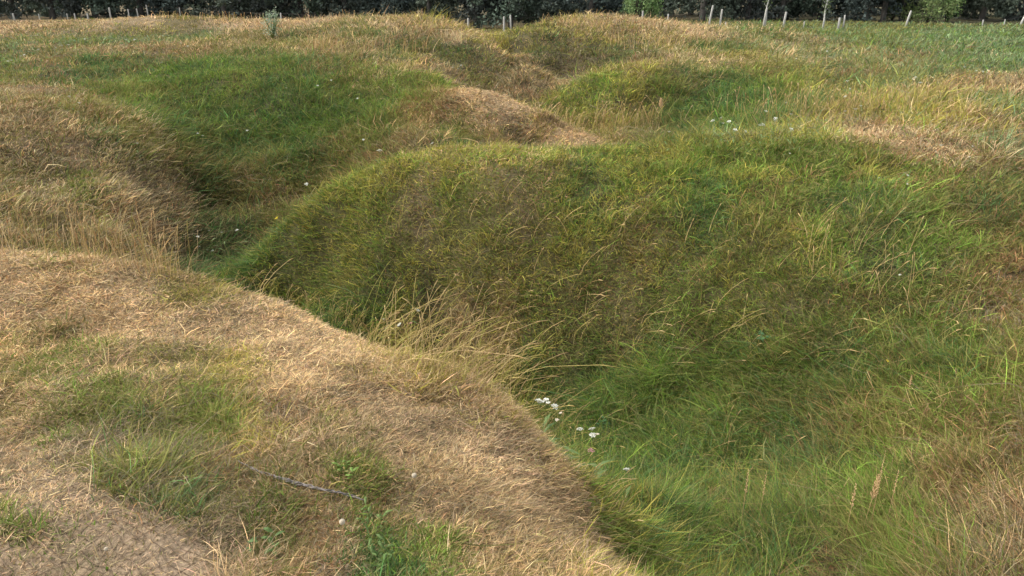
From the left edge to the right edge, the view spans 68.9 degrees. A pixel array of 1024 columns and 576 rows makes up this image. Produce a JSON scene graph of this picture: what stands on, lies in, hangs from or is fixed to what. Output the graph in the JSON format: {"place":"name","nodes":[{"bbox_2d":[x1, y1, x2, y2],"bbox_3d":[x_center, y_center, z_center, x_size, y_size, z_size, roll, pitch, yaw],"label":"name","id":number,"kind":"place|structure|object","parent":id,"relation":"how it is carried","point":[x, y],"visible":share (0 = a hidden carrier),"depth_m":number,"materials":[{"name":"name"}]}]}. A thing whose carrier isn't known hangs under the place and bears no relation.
{"place":"outdoors","nodes":[
{"label":"outdoors","id":0,"kind":"place"},
{"bbox_2d":[151,10,736,53],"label":"tall grass","id":1,"kind":"structure","parent":0,"point":[317,34],"depth_m":25.66,"materials":[{"name":"plant"}]},
{"bbox_2d":[375,81,622,147],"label":"spur grass","id":2,"kind":"structure","parent":0,"point":[460,130],"depth_m":15.78,"materials":[{"name":"brown plant"}]},
{"bbox_2d":[0,0,1023,575],"bbox_3d":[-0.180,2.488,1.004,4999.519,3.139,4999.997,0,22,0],"label":"ground","id":3,"kind":"structure","parent":0,"point":[312,258],"depth_m":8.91,"materials":[{"name":"plant"}]},
{"bbox_2d":[0,0,8,17],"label":"broad tree","id":4,"kind":"object","parent":3,"relation":"on","point":[1,4],"visible":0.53,"depth_m":59.50,"materials":[{"name":"green plant"}]},
{"bbox_2d":[0,0,43,18],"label":"broad tree","id":5,"kind":"object","parent":3,"relation":"on","point":[33,6],"visible":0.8,"depth_m":54.69,"materials":[{"name":"green plant"}]},
{"bbox_2d":[0,0,63,14],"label":"broad tree","id":6,"kind":"object","parent":3,"relation":"on","point":[18,5],"visible":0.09,"depth_m":66.86,"materials":[{"name":"green plant"}]},
{"bbox_2d":[6,0,85,18],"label":"broad tree","id":7,"kind":"object","parent":3,"relation":"on","point":[67,8],"visible":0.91,"depth_m":54.32,"materials":[{"name":"green plant"}]},
{"bbox_2d":[23,0,120,16],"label":"broad tree","id":8,"kind":"object","parent":3,"relation":"on","point":[45,10],"visible":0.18,"depth_m":60.65,"materials":[{"name":"green plant"}]},
{"bbox_2d":[57,0,140,18],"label":"broad tree","id":9,"kind":"object","parent":3,"relation":"on","point":[92,6],"visible":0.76,"depth_m":55.74,"materials":[{"name":"green plant"}]},
{"bbox_2d":[0,197,198,287],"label":"tall grass","id":10,"kind":"structure","parent":3,"relation":"on","point":[92,233],"depth_m":5.40,"materials":[{"name":"beige plant"}]},
{"bbox_2d":[0,79,232,276],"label":"brown grass","id":11,"kind":"structure","parent":3,"relation":"on","point":[25,99],"depth_m":12.10,"materials":[{"name":"brown plant"}]},
{"bbox_2d":[96,0,152,15],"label":"broad tree","id":12,"kind":"object","parent":3,"relation":"on","point":[134,3],"visible":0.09,"depth_m":64.87,"materials":[{"name":"green plant"}]},
{"bbox_2d":[98,0,183,18],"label":"broad tree","id":13,"kind":"object","parent":3,"relation":"on","point":[141,10],"visible":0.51,"depth_m":57.03,"materials":[{"name":"green plant"}]},
{"bbox_2d":[0,12,322,86],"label":"field grass","id":14,"kind":"structure","parent":3,"relation":"on","point":[227,38],"depth_m":28.88,"materials":[{"name":"plant"}]},
{"bbox_2d":[0,430,331,575],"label":"soil netting","id":15,"kind":"object","parent":3,"relation":"on","point":[111,529],"visible":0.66,"depth_m":2.52,"materials":[{"name":"fabric"}]},
{"bbox_2d":[138,0,217,15],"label":"broad tree","id":16,"kind":"object","parent":3,"relation":"on","point":[168,4],"visible":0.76,"depth_m":56.91,"materials":[{"name":"green plant"}]},
{"bbox_2d":[158,0,232,15],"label":"broad tree","id":17,"kind":"object","parent":3,"relation":"on","point":[197,10],"visible":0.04,"depth_m":66.81,"materials":[{"name":"green plant"}]},
{"bbox_2d":[183,0,274,18],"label":"broad tree","id":18,"kind":"object","parent":3,"relation":"on","point":[224,5],"visible":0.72,"depth_m":55.58,"materials":[{"name":"green plant"}]},
{"bbox_2d":[2,37,466,280],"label":"hollow grass","id":19,"kind":"structure","parent":3,"relation":"on","point":[241,144],"depth_m":16.50,"materials":[{"name":"green plant"}]},
{"bbox_2d":[204,0,297,17],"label":"broad tree","id":20,"kind":"object","parent":3,"relation":"on","point":[215,7],"visible":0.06,"depth_m":60.99,"materials":[{"name":"green plant"}]},
{"bbox_2d":[247,527,284,554],"bbox_3d":[-0.843,0.877,2.536,0.128,0.077,0.114,0,22,0],"label":"leafy weed","id":21,"kind":"object","parent":3,"relation":"on","point":[268,529],"visible":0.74,"depth_m":2.55,"materials":[{"name":"green plant"}]},
{"bbox_2d":[230,0,305,18],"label":"broad tree","id":22,"kind":"object","parent":3,"relation":"on","point":[265,7],"visible":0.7,"depth_m":56.01,"materials":[{"name":"green plant"}]},
{"bbox_2d":[257,7,279,38],"bbox_3d":[-8.908,-9.841,27.754,0.818,1.182,0.913,9,24,22],"label":"shrub","id":23,"kind":"object","parent":3,"relation":"on","point":[273,25],"visible":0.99,"depth_m":27.67,"materials":[{"name":"green plant"}]},
{"bbox_2d":[261,0,333,19],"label":"broad tree","id":24,"kind":"object","parent":3,"relation":"on","point":[312,8],"visible":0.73,"depth_m":56.98,"materials":[{"name":"green plant"}]},
{"bbox_2d":[259,0,337,17],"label":"broad tree","id":25,"kind":"object","parent":3,"relation":"on","point":[306,13],"visible":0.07,"depth_m":64.84,"materials":[{"name":"green plant"}]},
{"bbox_2d":[0,243,658,575],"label":"dry grass","id":26,"kind":"structure","parent":3,"relation":"on","point":[125,456],"depth_m":3.44,"materials":[{"name":"beige plant"}]},
{"bbox_2d":[238,460,363,499],"bbox_3d":[-0.868,0.768,2.967,0.668,0.058,0.066,11,24,25],"label":"stick","id":27,"kind":"object","parent":26,"relation":"on","point":[307,485],"visible":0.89,"depth_m":2.91,"materials":[{"name":"grey wood"}]},
{"bbox_2d":[339,519,346,534],"bbox_3d":[-0.593,0.850,2.631,0.024,0.091,0.027,0,22,0],"label":"dandelion clock","id":28,"kind":"object","parent":3,"relation":"on","point":[342,522],"visible":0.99,"depth_m":2.61,"materials":[{"name":"white plant"}]},
{"bbox_2d":[332,460,358,481],"bbox_3d":[-0.657,0.739,3.014,0.120,0.079,0.081,17,27,35],"label":"leafy weed","id":29,"kind":"object","parent":3,"relation":"on","point":[351,469],"visible":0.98,"depth_m":3.00,"materials":[{"name":"green plant"}]},
{"bbox_2d":[311,0,381,16],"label":"broad tree","id":30,"kind":"object","parent":3,"relation":"on","point":[358,6],"visible":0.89,"depth_m":56.71,"materials":[{"name":"green plant"}]},
{"bbox_2d":[355,496,392,527],"bbox_3d":[-0.498,0.832,2.754,0.138,0.092,0.122,0,22,0],"label":"leafy weed","id":31,"kind":"object","parent":3,"relation":"on","point":[371,514],"visible":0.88,"depth_m":2.74,"materials":[{"name":"green plant"}]},
{"bbox_2d":[368,534,393,566],"bbox_3d":[-0.443,0.895,2.529,0.083,0.098,0.120,0,22,0],"label":"leafy weed","id":32,"kind":"object","parent":3,"relation":"on","point":[380,544],"visible":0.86,"depth_m":2.53,"materials":[{"name":"green plant"}]},
{"bbox_2d":[360,0,422,16],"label":"broad tree","id":33,"kind":"object","parent":3,"relation":"on","point":[402,5],"visible":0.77,"depth_m":56.65,"materials":[{"name":"green plant"}]},
{"bbox_2d":[377,0,462,19],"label":"broad tree","id":34,"kind":"object","parent":3,"relation":"on","point":[397,12],"visible":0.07,"depth_m":62.30,"materials":[{"name":"green plant"}]},
{"bbox_2d":[246,5,606,106],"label":"mound grass","id":35,"kind":"structure","parent":3,"relation":"on","point":[391,30],"depth_m":24.37,"materials":[{"name":"beige plant"}]},
{"bbox_2d":[407,0,459,18],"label":"broad tree","id":36,"kind":"object","parent":3,"relation":"on","point":[440,6],"visible":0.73,"depth_m":56.35,"materials":[{"name":"green plant"}]},
{"bbox_2d":[216,258,651,524],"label":"leaning tall grass","id":37,"kind":"structure","parent":3,"relation":"on","point":[408,336],"depth_m":4.39,"materials":[{"name":"beige plant"}]},
{"bbox_2d":[444,0,506,28],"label":"broad tree","id":38,"kind":"object","parent":3,"relation":"on","point":[480,8],"visible":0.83,"depth_m":55.63,"materials":[{"name":"green plant"}]},
{"bbox_2d":[451,1,516,20],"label":"broad tree","id":39,"kind":"object","parent":3,"relation":"on","point":[462,10],"visible":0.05,"depth_m":64.14,"materials":[{"name":"green plant"}]},
{"bbox_2d":[467,0,553,28],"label":"broad tree","id":40,"kind":"object","parent":3,"relation":"on","point":[511,6],"visible":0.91,"depth_m":54.98,"materials":[{"name":"green plant"}]},
{"bbox_2d":[12,5,1023,32],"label":"wire fence","id":41,"kind":"object","parent":3,"relation":"on","point":[764,20],"visible":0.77,"depth_m":44.41,"materials":[{"name":"grey metal"}]},
{"bbox_2d":[535,398,555,432],"bbox_3d":[0.277,1.056,5.149,0.196,0.629,0.217,-11,24,-25],"label":"yarrow","id":42,"kind":"object","parent":3,"relation":"on","point":[539,400],"visible":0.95,"depth_m":5.14,"materials":[{"name":"white plant"}]},
{"bbox_2d":[517,0,581,25],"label":"broad tree","id":43,"kind":"object","parent":3,"relation":"on","point":[570,8],"visible":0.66,"depth_m":54.95,"materials":[{"name":"green plant"}]},
{"bbox_2d":[542,398,560,439],"bbox_3d":[0.235,0.987,5.222,0.161,0.598,0.202,-13,25,-29],"label":"yarrow","id":44,"kind":"object","parent":3,"relation":"on","point":[546,417],"visible":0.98,"depth_m":5.17,"materials":[{"name":"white plant"}]},
{"bbox_2d":[547,401,555,444],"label":"yarrow","id":45,"kind":"object","parent":3,"relation":"on","point":[548,402],"visible":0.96,"depth_m":5.08,"materials":[{"name":"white plant"}]},
{"bbox_2d":[551,403,577,457],"bbox_3d":[0.347,1.117,5.203,0.168,0.627,0.204,-11,24,-25],"label":"yarrow","id":46,"kind":"object","parent":3,"relation":"on","point":[554,406],"visible":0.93,"depth_m":5.17,"materials":[{"name":"white plant"}]},
{"bbox_2d":[558,412,571,451],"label":"yarrow","id":47,"kind":"object","parent":3,"relation":"on","point":[567,447],"visible":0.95,"depth_m":5.10,"materials":[{"name":"green plant"}]},
{"bbox_2d":[555,418,582,458],"bbox_3d":[0.351,1.171,5.199,0.294,0.622,0.167,4,22,9],"label":"yarrow","id":48,"kind":"object","parent":3,"relation":"on","point":[573,451],"visible":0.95,"depth_m":5.11,"materials":[{"name":"green plant"}]},
{"bbox_2d":[543,0,625,15],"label":"broad tree","id":49,"kind":"object","parent":3,"relation":"on","point":[556,1],"visible":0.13,"depth_m":61.54,"materials":[{"name":"green plant"}]},
{"bbox_2d":[577,427,602,470],"bbox_3d":[0.448,1.174,4.827,0.367,0.623,0.063,16,27,34],"label":"yarrow","id":50,"kind":"object","parent":3,"relation":"on","point":[579,428],"visible":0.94,"depth_m":4.72,"materials":[{"name":"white plant"}]},
{"bbox_2d":[578,427,607,477],"bbox_3d":[0.491,1.180,4.870,0.324,0.629,0.095,-18,28,-38],"label":"yarrow","id":51,"kind":"object","parent":3,"relation":"on","point":[592,428],"visible":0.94,"depth_m":4.81,"materials":[{"name":"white plant"}]},
{"bbox_2d":[559,0,627,15],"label":"broad tree","id":52,"kind":"object","parent":3,"relation":"on","point":[593,4],"visible":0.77,"depth_m":56.54,"materials":[{"name":"green plant"}]},
{"bbox_2d":[589,432,610,478],"bbox_3d":[0.563,1.200,4.938,0.188,0.622,0.118,-20,29,-40],"label":"yarrow","id":53,"kind":"object","parent":3,"relation":"on","point":[594,435],"visible":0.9,"depth_m":4.88,"materials":[{"name":"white plant"}]},
{"bbox_2d":[597,414,614,428],"bbox_3d":[0.921,1.342,7.345,0.171,0.241,0.252,15,27,33],"label":"leafy weed","id":54,"kind":"object","parent":3,"relation":"on","point":[604,420],"visible":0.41,"depth_m":7.31,"materials":[{"name":"green plant"}]},
{"bbox_2d":[615,468,630,507],"bbox_3d":[0.677,1.291,4.657,0.180,0.523,0.140,19,29,38],"label":"yarrow","id":55,"kind":"object","parent":3,"relation":"on","point":[628,488],"visible":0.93,"depth_m":4.60,"materials":[{"name":"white plant"}]},
{"bbox_2d":[617,4,632,17],"bbox_3d":[8.582,-20.368,55.373,1.340,1.658,1.385,-20,29,-40],"label":"bright shrub","id":56,"kind":"object","parent":3,"relation":"on","point":[623,10],"visible":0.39,"depth_m":55.22,"materials":[{"name":"green plant"}]},
{"bbox_2d":[622,0,657,18],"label":"bright shrub","id":57,"kind":"object","parent":3,"relation":"on","point":[635,7],"visible":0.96,"depth_m":53.14,"materials":[{"name":"green plant"}]},
{"bbox_2d":[610,0,688,17],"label":"broad tree","id":58,"kind":"object","parent":3,"relation":"on","point":[670,4],"visible":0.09,"depth_m":64.41,"materials":[{"name":"green plant"}]},
{"bbox_2d":[643,0,663,18],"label":"bright shrub","id":59,"kind":"object","parent":3,"relation":"on","point":[655,8],"visible":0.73,"depth_m":53.55,"materials":[{"name":"green plant"}]},
{"bbox_2d":[327,178,1023,470],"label":"tall grass","id":60,"kind":"structure","parent":3,"relation":"on","point":[747,294],"depth_m":7.54,"materials":[{"name":"green plant"}]},
{"bbox_2d":[657,0,725,15],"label":"broad tree","id":61,"kind":"object","parent":3,"relation":"on","point":[692,9],"visible":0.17,"depth_m":66.11,"materials":[{"name":"green plant"}]},
{"bbox_2d":[661,0,747,21],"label":"broad tree","id":62,"kind":"object","parent":3,"relation":"on","point":[719,5],"visible":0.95,"depth_m":55.42,"materials":[{"name":"green plant"}]},
{"bbox_2d":[741,469,748,522],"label":"seed head grass","id":63,"kind":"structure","parent":3,"relation":"on","point":[745,492],"depth_m":4.84,"materials":[{"name":"beige plant"}]},
{"bbox_2d":[722,0,784,20],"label":"broad tree","id":64,"kind":"object","parent":3,"relation":"on","point":[747,14],"visible":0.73,"depth_m":55.77,"materials":[{"name":"green plant"}]},
{"bbox_2d":[708,1,802,17],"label":"broad tree","id":65,"kind":"object","parent":3,"relation":"on","point":[775,14],"visible":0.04,"depth_m":61.98,"materials":[{"name":"green plant"}]},
{"bbox_2d":[758,473,766,525],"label":"seed head grass","id":66,"kind":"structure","parent":3,"relation":"on","point":[763,494],"depth_m":4.82,"materials":[{"name":"beige plant"}]},
{"bbox_2d":[755,330,770,340],"bbox_3d":[2.440,0.471,7.279,0.132,0.136,0.195,0,22,0],"label":"leafy weed","id":67,"kind":"object","parent":3,"relation":"on","point":[762,333],"visible":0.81,"depth_m":7.25,"materials":[{"name":"green plant"}]},
{"bbox_2d":[761,0,774,24],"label":"sapling","id":68,"kind":"object","parent":3,"relation":"on","point":[767,4],"visible":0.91,"depth_m":44.47,"materials":[{"name":"green plant"}]},
{"bbox_2d":[542,67,1023,134],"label":"tall grass","id":69,"kind":"structure","parent":3,"relation":"on","point":[827,102],"depth_m":14.31,"materials":[{"name":"plant"}]},
{"bbox_2d":[752,0,822,19],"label":"broad tree","id":70,"kind":"object","parent":3,"relation":"on","point":[799,4],"visible":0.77,"depth_m":56.74,"materials":[{"name":"green plant"}]},
{"bbox_2d":[558,263,1023,575],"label":"mixed grass","id":71,"kind":"structure","parent":3,"relation":"on","point":[687,533],"depth_m":4.76,"materials":[{"name":"green plant"}]},
{"bbox_2d":[786,0,856,20],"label":"broad tree","id":72,"kind":"object","parent":3,"relation":"on","point":[833,11],"visible":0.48,"depth_m":56.89,"materials":[{"name":"green plant"}]},
{"bbox_2d":[818,0,832,27],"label":"sapling","id":73,"kind":"object","parent":3,"relation":"on","point":[825,10],"visible":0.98,"depth_m":43.59,"materials":[{"name":"grey plant"}]},
{"bbox_2d":[804,0,848,15],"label":"broad tree","id":74,"kind":"object","parent":3,"relation":"on","point":[835,7],"visible":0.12,"depth_m":63.85,"materials":[{"name":"green plant"}]},
{"bbox_2d":[843,483,856,545],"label":"seed head grass","id":75,"kind":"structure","parent":3,"relation":"on","point":[854,493],"depth_m":4.29,"materials":[{"name":"beige plant"}]},
{"bbox_2d":[706,368,1023,565],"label":"tall grass","id":76,"kind":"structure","parent":3,"relation":"on","point":[999,498],"depth_m":4.64,"materials":[{"name":"green plant"}]},
{"bbox_2d":[865,474,879,521],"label":"seed head grass","id":77,"kind":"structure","parent":3,"relation":"on","point":[874,492],"depth_m":4.37,"materials":[{"name":"beige plant"}]},
{"bbox_2d":[823,0,923,21],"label":"broad tree","id":78,"kind":"object","parent":3,"relation":"on","point":[867,4],"visible":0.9,"depth_m":54.38,"materials":[{"name":"green plant"}]},
{"bbox_2d":[870,474,881,523],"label":"seed head grass","id":79,"kind":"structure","parent":3,"relation":"on","point":[876,497],"depth_m":4.42,"materials":[{"name":"beige plant"}]},
{"bbox_2d":[854,0,914,15],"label":"broad tree","id":80,"kind":"object","parent":3,"relation":"on","point":[876,11],"visible":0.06,"depth_m":65.72,"materials":[{"name":"green plant"}]},
{"bbox_2d":[887,470,898,520],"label":"seed head grass","id":81,"kind":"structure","parent":3,"relation":"on","point":[893,492],"depth_m":4.36,"materials":[{"name":"beige plant"}]},
{"bbox_2d":[886,0,901,20],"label":"bright shrub","id":82,"kind":"object","parent":3,"relation":"on","point":[892,16],"visible":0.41,"depth_m":55.30,"materials":[{"name":"green plant"}]},
{"bbox_2d":[880,0,909,21],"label":"broad tree","id":83,"kind":"object","parent":3,"relation":"on","point":[883,14],"visible":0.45,"depth_m":54.65,"materials":[{"name":"grey plant"}]},
{"bbox_2d":[898,0,907,21],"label":"broad tree","id":84,"kind":"object","parent":3,"relation":"on","point":[903,13],"visible":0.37,"depth_m":54.58,"materials":[{"name":"green plant"}]},
{"bbox_2d":[895,0,922,21],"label":"bright shrub","id":85,"kind":"object","parent":3,"relation":"on","point":[908,11],"visible":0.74,"depth_m":54.22,"materials":[{"name":"green plant"}]},
{"bbox_2d":[889,0,966,16],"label":"broad tree","id":86,"kind":"object","parent":3,"relation":"on","point":[964,9],"visible":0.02,"depth_m":61.26,"materials":[{"name":"green plant"}]},
{"bbox_2d":[906,0,964,22],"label":"bright shrub","id":87,"kind":"object","parent":3,"relation":"on","point":[938,6],"visible":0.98,"depth_m":52.96,"materials":[{"name":"green plant"}]},
{"bbox_2d":[939,0,965,21],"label":"bright shrub","id":88,"kind":"object","parent":3,"relation":"on","point":[946,17],"visible":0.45,"depth_m":53.72,"materials":[{"name":"green plant"}]},
{"bbox_2d":[939,0,1022,16],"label":"broad tree","id":89,"kind":"object","parent":3,"relation":"on","point":[979,11],"visible":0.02,"depth_m":62.80,"materials":[{"name":"green plant"}]},
{"bbox_2d":[952,0,1022,20],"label":"broad tree","id":90,"kind":"object","parent":3,"relation":"on","point":[1000,8],"visible":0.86,"depth_m":55.66,"materials":[{"name":"green plant"}]},
{"bbox_2d":[1002,0,1023,20],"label":"broad tree","id":91,"kind":"object","parent":3,"relation":"on","point":[1013,17],"visible":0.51,"depth_m":55.49,"materials":[{"name":"green plant"}]},
{"bbox_2d":[488,7,800,78],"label":"mound grass","id":92,"kind":"structure","parent":0,"point":[693,49],"depth_m":25.88,"materials":[{"name":"plant"}]},
{"bbox_2d":[518,51,871,145],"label":"mound grass","id":93,"kind":"structure","parent":0,"point":[768,75],"depth_m":17.65,"materials":[{"name":"green plant"}]},
{"bbox_2d":[653,18,1023,188],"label":"field grass","id":94,"kind":"structure","parent":0,"point":[1004,119],"depth_m":17.06,"materials":[{"name":"plant"}]}
]}

